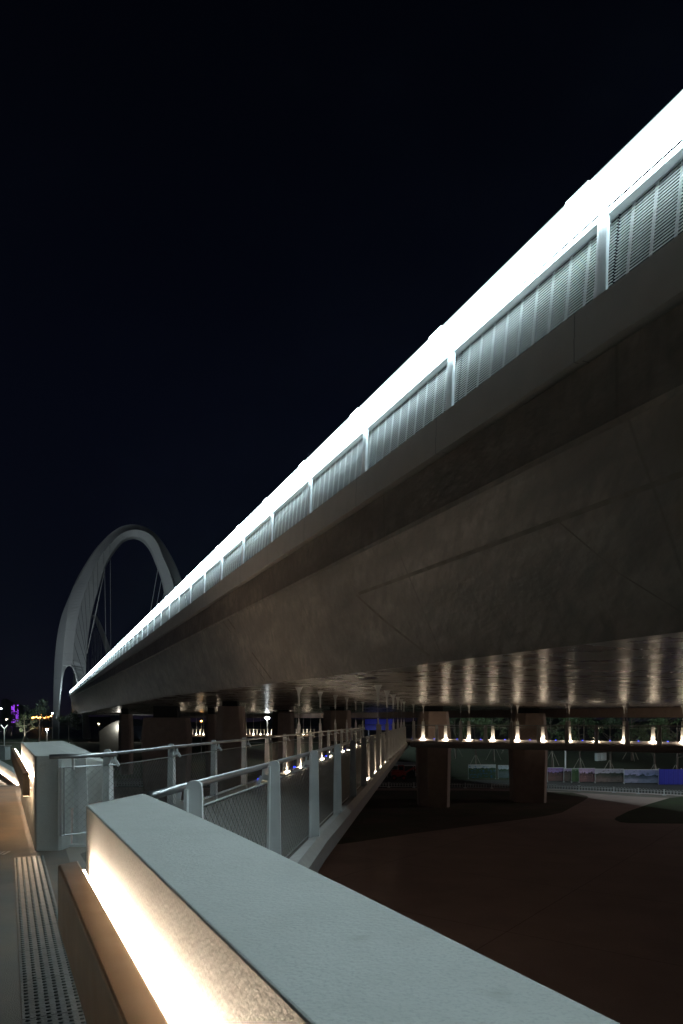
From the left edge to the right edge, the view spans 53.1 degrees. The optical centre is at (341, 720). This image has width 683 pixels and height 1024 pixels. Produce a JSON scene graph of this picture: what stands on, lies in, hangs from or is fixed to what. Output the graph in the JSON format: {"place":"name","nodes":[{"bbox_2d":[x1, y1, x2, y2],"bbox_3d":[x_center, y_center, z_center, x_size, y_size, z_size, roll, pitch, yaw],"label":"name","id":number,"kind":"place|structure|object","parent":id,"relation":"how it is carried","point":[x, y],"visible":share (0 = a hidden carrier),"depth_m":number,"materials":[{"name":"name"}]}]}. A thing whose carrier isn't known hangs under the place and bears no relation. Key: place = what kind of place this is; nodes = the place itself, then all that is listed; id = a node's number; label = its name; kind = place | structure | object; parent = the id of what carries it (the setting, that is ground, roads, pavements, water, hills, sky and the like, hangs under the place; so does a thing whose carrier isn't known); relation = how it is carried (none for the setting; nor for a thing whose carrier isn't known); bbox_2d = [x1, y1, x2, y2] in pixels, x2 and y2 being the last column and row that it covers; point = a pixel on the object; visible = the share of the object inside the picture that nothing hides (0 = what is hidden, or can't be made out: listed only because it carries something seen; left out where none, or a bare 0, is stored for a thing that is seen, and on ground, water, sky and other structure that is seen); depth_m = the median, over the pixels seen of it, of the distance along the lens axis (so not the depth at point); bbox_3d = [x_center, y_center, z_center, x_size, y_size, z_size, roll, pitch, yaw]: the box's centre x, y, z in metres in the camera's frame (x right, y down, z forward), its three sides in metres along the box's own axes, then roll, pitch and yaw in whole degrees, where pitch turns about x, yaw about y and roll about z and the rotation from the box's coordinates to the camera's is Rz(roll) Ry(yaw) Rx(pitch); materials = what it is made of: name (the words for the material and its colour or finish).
{"place":"outdoors","nodes":[
{"label":"outdoors","id":0,"kind":"place"},
{"bbox_2d":[0,785,69,1023],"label":"walkway","id":1,"kind":"structure","parent":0,"point":[15,838],"depth_m":6.80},
{"bbox_2d":[0,851,10,854],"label":"tactile strip","id":2,"kind":"object","parent":1,"relation":"on","point":[3,852],"visible":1,"depth_m":8.27,"materials":[{"name":"beige metal"}]},
{"bbox_2d":[0,760,18,785],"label":"ramp wall","id":3,"kind":"structure","parent":1,"relation":"on","point":[8,776],"depth_m":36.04,"materials":[{"name":"paint"}]},
{"bbox_2d":[14,855,85,1023],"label":"tactile strip","id":4,"kind":"object","parent":1,"relation":"on","point":[49,994],"visible":0.99,"depth_m":4.64,"materials":[{"name":"silver metal"}]},
{"bbox_2d":[11,741,102,850],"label":"parapet wall","id":5,"kind":"structure","parent":1,"relation":"on","point":[37,770],"depth_m":8.59,"materials":[{"name":"paint"}]},
{"bbox_2d":[58,794,619,1023],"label":"parapet wall","id":6,"kind":"structure","parent":1,"relation":"on","point":[168,913],"depth_m":1.57,"materials":[{"name":"paint"}]},
{"bbox_2d":[70,615,117,727],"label":"arch pylon","id":7,"kind":"object","parent":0,"point":[114,718],"visible":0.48,"depth_m":342.00,"materials":[{"name":"metal"}]},
{"bbox_2d":[0,742,322,742],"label":"riverside path","id":8,"kind":"structure","parent":0,"point":[140,742],"depth_m":215.93,"materials":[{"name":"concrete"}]},
{"bbox_2d":[14,714,37,741],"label":"tree","id":9,"kind":"object","parent":8,"relation":"on","point":[20,729],"visible":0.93,"depth_m":215.16,"materials":[{"name":"green plant"}]},
{"bbox_2d":[201,720,201,757],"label":"street lamp","id":10,"kind":"object","parent":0,"point":[201,738],"visible":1,"depth_m":124.96,"materials":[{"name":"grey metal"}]},
{"bbox_2d":[0,726,680,738],"bbox_3d":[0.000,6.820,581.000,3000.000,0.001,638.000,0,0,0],"label":"river","id":11,"kind":"structure","parent":0,"point":[63,733],"depth_m":400.33,"materials":[{"name":"black liquid"}]},
{"bbox_2d":[0,722,680,779],"bbox_3d":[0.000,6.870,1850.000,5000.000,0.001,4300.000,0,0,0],"label":"ground","id":12,"kind":"structure","parent":0,"point":[92,747],"depth_m":153.16,"materials":[{"name":"black"}]},
{"bbox_2d":[1,699,9,720],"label":"tower block","id":13,"kind":"structure","parent":12,"relation":"on","point":[5,705],"depth_m":1000.00,"materials":[{"name":"black"}]},
{"bbox_2d":[0,745,11,759],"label":"booth","id":14,"kind":"object","parent":12,"relation":"on","point":[4,752],"visible":1,"depth_m":119.21,"materials":[{"name":"grey metal"}]},
{"bbox_2d":[9,701,12,717],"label":"tower block","id":15,"kind":"structure","parent":12,"relation":"on","point":[10,703],"depth_m":1011.47,"materials":[{"name":"black"}]},
{"bbox_2d":[0,711,23,735],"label":"tree","id":16,"kind":"object","parent":12,"relation":"on","point":[7,721],"visible":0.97,"depth_m":297.64,"materials":[{"name":"green plant"}]},
{"bbox_2d":[11,703,23,725],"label":"tower block","id":17,"kind":"structure","parent":12,"relation":"on","point":[17,708],"depth_m":900.00,"materials":[{"name":"purple"}]},
{"bbox_2d":[23,699,49,741],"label":"tree","id":18,"kind":"object","parent":12,"relation":"on","point":[41,707],"visible":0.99,"depth_m":208.52,"materials":[{"name":"green plant"}]},
{"bbox_2d":[41,711,66,724],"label":"tree","id":19,"kind":"object","parent":12,"relation":"on","point":[49,717],"visible":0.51,"depth_m":299.60,"materials":[{"name":"green plant"}]},
{"bbox_2d":[55,711,84,742],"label":"tree","id":20,"kind":"object","parent":12,"relation":"on","point":[74,716],"visible":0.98,"depth_m":199.48,"materials":[{"name":"green plant"}]},
{"bbox_2d":[100,721,118,751],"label":"abutment","id":21,"kind":"object","parent":12,"relation":"on","point":[109,736],"visible":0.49,"depth_m":150.00,"materials":[{"name":"paint"}]},
{"bbox_2d":[53,524,185,738],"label":"arch pylon","id":22,"kind":"object","parent":12,"relation":"on","point":[72,645],"visible":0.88,"depth_m":260.35,"materials":[{"name":"metal"}]},
{"bbox_2d":[118,709,133,774],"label":"bridge pier","id":23,"kind":"structure","parent":12,"relation":"on","point":[125,735],"depth_m":87.31,"materials":[{"name":"concrete"}]},
{"bbox_2d":[205,708,216,777],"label":"bridge pier","id":24,"kind":"structure","parent":12,"relation":"on","point":[211,724],"depth_m":75.50,"materials":[{"name":"concrete"}]},
{"bbox_2d":[272,710,294,770],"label":"bridge pier","id":25,"kind":"structure","parent":12,"relation":"on","point":[282,722],"depth_m":83.92,"materials":[{"name":"concrete"}]},
{"bbox_2d":[365,719,392,735],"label":"blue hoarding","id":26,"kind":"object","parent":12,"relation":"on","point":[371,723],"visible":0.39,"depth_m":95.95,"materials":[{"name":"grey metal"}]},
{"bbox_2d":[387,761,415,776],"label":"shelter","id":27,"kind":"object","parent":12,"relation":"on","point":[413,764],"visible":0.43,"depth_m":83.08,"materials":[{"name":"grey metal"}]},
{"bbox_2d":[468,765,495,778],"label":"poster board","id":28,"kind":"object","parent":12,"relation":"on","point":[481,771],"visible":1,"depth_m":80.48,"materials":[{"name":"grey paint"}]},
{"bbox_2d":[498,765,508,778],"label":"poster board","id":29,"kind":"object","parent":12,"relation":"on","point":[503,771],"visible":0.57,"depth_m":80.48,"materials":[{"name":"grey paint"}]},
{"bbox_2d":[0,717,682,725],"bbox_3d":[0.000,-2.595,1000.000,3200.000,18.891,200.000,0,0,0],"label":"hills","id":30,"kind":"structure","parent":0,"point":[101,721],"depth_m":927.72,"materials":[{"name":"black"}]},
{"bbox_2d":[0,0,682,721],"label":"sky","id":31,"kind":"structure","parent":0,"point":[226,225],"materials":[{"name":"black"}]},
{"bbox_2d":[71,787,682,1023],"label":"plaza","id":32,"kind":"structure","parent":0,"point":[581,903],"depth_m":27.26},
{"bbox_2d":[141,706,191,790],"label":"bridge pier","id":33,"kind":"structure","parent":32,"relation":"on","point":[165,726],"depth_m":67.00,"materials":[{"name":"concrete"}]},
{"bbox_2d":[216,701,246,791],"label":"bridge pier","id":34,"kind":"structure","parent":32,"relation":"on","point":[231,721],"depth_m":47.17,"materials":[{"name":"concrete"}]},
{"bbox_2d":[113,781,682,795],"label":"road fence","id":35,"kind":"object","parent":32,"relation":"on","point":[581,787],"visible":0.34,"depth_m":67.58,"materials":[{"name":"grey metal"}]},
{"bbox_2d":[337,790,587,843],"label":"lawn","id":36,"kind":"structure","parent":32,"relation":"on","point":[386,813],"depth_m":51.53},
{"bbox_2d":[323,707,350,755],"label":"bridge pier","id":37,"kind":"structure","parent":36,"relation":"on","point":[342,715],"depth_m":60.98,"materials":[{"name":"concrete"}]},
{"bbox_2d":[416,706,450,806],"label":"bridge pier","id":38,"kind":"structure","parent":36,"relation":"on","point":[433,769],"depth_m":53.93,"materials":[{"name":"concrete"}]},
{"bbox_2d":[508,708,547,802],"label":"bridge pier","id":39,"kind":"structure","parent":36,"relation":"on","point":[527,776],"depth_m":56.85,"materials":[{"name":"concrete"}]},
{"bbox_2d":[70,90,682,717],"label":"road bridge","id":40,"kind":"structure","parent":39,"relation":"on","point":[496,544],"depth_m":9.05,"materials":[{"name":"concrete"}]},
{"bbox_2d":[49,685,407,872],"bbox_3d":[0.266,0.328,25.600,3.429,3.223,43.463,0,0,7],"label":"footbridge","id":41,"kind":"object","parent":40,"relation":"attached to","point":[306,813],"visible":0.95,"depth_m":10.84,"materials":[{"name":"white metal"}]},
{"bbox_2d":[192,712,316,736],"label":"footbridge","id":42,"kind":"object","parent":40,"relation":"hanging from","point":[248,735],"visible":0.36,"depth_m":109.08,"materials":[{"name":"metal"}]},
{"bbox_2d":[331,703,682,752],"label":"footbridge","id":43,"kind":"object","parent":40,"relation":"attached to","point":[625,744],"visible":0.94,"depth_m":45.29,"materials":[{"name":"white metal"}]},
{"bbox_2d":[615,797,682,823],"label":"lawn island","id":44,"kind":"structure","parent":32,"relation":"on","point":[668,810],"depth_m":50.42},
{"bbox_2d":[113,778,682,794],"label":"road","id":45,"kind":"structure","parent":0,"point":[645,786],"depth_m":72.34,"materials":[{"name":"grey asphalt"}]},
{"bbox_2d":[390,765,415,780],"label":"loader","id":46,"kind":"object","parent":45,"relation":"on","point":[400,772],"visible":0.96,"depth_m":78.00,"materials":[{"name":"red paint"}]},
{"bbox_2d":[547,767,563,781],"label":"poster board","id":47,"kind":"object","parent":45,"relation":"on","point":[554,773],"visible":1,"depth_m":76.48,"materials":[{"name":"grey paint"}]},
{"bbox_2d":[563,768,570,781],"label":"poster board","id":48,"kind":"object","parent":45,"relation":"on","point":[566,774],"visible":1,"depth_m":75.98,"materials":[{"name":"grey paint"}]},
{"bbox_2d":[571,768,578,782],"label":"poster board","id":49,"kind":"object","parent":45,"relation":"on","point":[574,774],"visible":1,"depth_m":75.74,"materials":[{"name":"grey paint"}]},
{"bbox_2d":[579,768,594,782],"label":"poster board","id":50,"kind":"object","parent":45,"relation":"on","point":[586,774],"visible":1,"depth_m":75.51,"materials":[{"name":"grey paint"}]},
{"bbox_2d":[595,769,623,782],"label":"poster board","id":51,"kind":"object","parent":45,"relation":"on","point":[609,775],"visible":1,"depth_m":75.02,"materials":[{"name":"grey paint"}]},
{"bbox_2d":[624,769,657,783],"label":"poster board","id":52,"kind":"object","parent":45,"relation":"on","point":[640,775],"visible":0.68,"depth_m":74.13,"materials":[{"name":"grey paint"}]},
{"bbox_2d":[629,718,680,768],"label":"tree","id":53,"kind":"object","parent":45,"relation":"on","point":[642,734],"visible":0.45,"depth_m":78.08,"materials":[{"name":"green plant"}]},
{"bbox_2d":[649,718,682,768],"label":"tree","id":54,"kind":"object","parent":45,"relation":"on","point":[660,722],"visible":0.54,"depth_m":74.67,"materials":[{"name":"green plant"}]},
{"bbox_2d":[658,768,682,784],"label":"blue hoarding","id":55,"kind":"object","parent":45,"relation":"on","point":[670,776],"visible":1,"depth_m":72.99,"materials":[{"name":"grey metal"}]},
{"bbox_2d":[386,746,682,777],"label":"embankment","id":56,"kind":"structure","parent":0,"point":[460,764],"depth_m":89.02,"materials":[{"name":"concrete"}]},
{"bbox_2d":[449,718,472,758],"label":"tree","id":57,"kind":"object","parent":56,"relation":"on","point":[454,721],"visible":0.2,"depth_m":91.98,"materials":[{"name":"green plant"}]},
{"bbox_2d":[451,718,498,764],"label":"tree","id":58,"kind":"object","parent":56,"relation":"on","point":[475,720],"visible":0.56,"depth_m":84.93,"materials":[{"name":"green plant"}]},
{"bbox_2d":[471,718,509,760],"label":"tree","id":59,"kind":"object","parent":56,"relation":"on","point":[485,719],"visible":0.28,"depth_m":89.95,"materials":[{"name":"green plant"}]},
{"bbox_2d":[493,718,509,753],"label":"tree","id":60,"kind":"object","parent":56,"relation":"on","point":[498,720],"visible":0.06,"depth_m":95.00,"materials":[{"name":"green plant"}]},
{"bbox_2d":[546,718,579,766],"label":"tree","id":61,"kind":"object","parent":56,"relation":"on","point":[563,720],"visible":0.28,"depth_m":85.97,"materials":[{"name":"green plant"}]},
{"bbox_2d":[551,718,607,767],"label":"tree","id":62,"kind":"object","parent":56,"relation":"on","point":[572,720],"visible":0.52,"depth_m":81.95,"materials":[{"name":"green plant"}]},
{"bbox_2d":[595,753,599,760],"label":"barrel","id":63,"kind":"object","parent":56,"relation":"on","point":[597,756],"visible":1,"depth_m":87.75,"materials":[{"name":"metal"}]},
{"bbox_2d":[603,753,606,760],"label":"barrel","id":64,"kind":"object","parent":56,"relation":"on","point":[604,756],"visible":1,"depth_m":87.72,"materials":[{"name":"metal"}]},
{"bbox_2d":[584,718,635,768],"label":"tree","id":65,"kind":"object","parent":56,"relation":"on","point":[613,721],"visible":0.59,"depth_m":80.02,"materials":[{"name":"green plant"}]},
{"bbox_2d":[602,718,650,760],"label":"tree","id":66,"kind":"object","parent":56,"relation":"on","point":[632,754],"visible":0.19,"depth_m":88.00,"materials":[{"name":"green plant"}]},
{"bbox_2d":[547,789,682,797],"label":"path","id":67,"kind":"structure","parent":0,"point":[641,795],"depth_m":63.48,"materials":[{"name":"concrete"}]}
]}

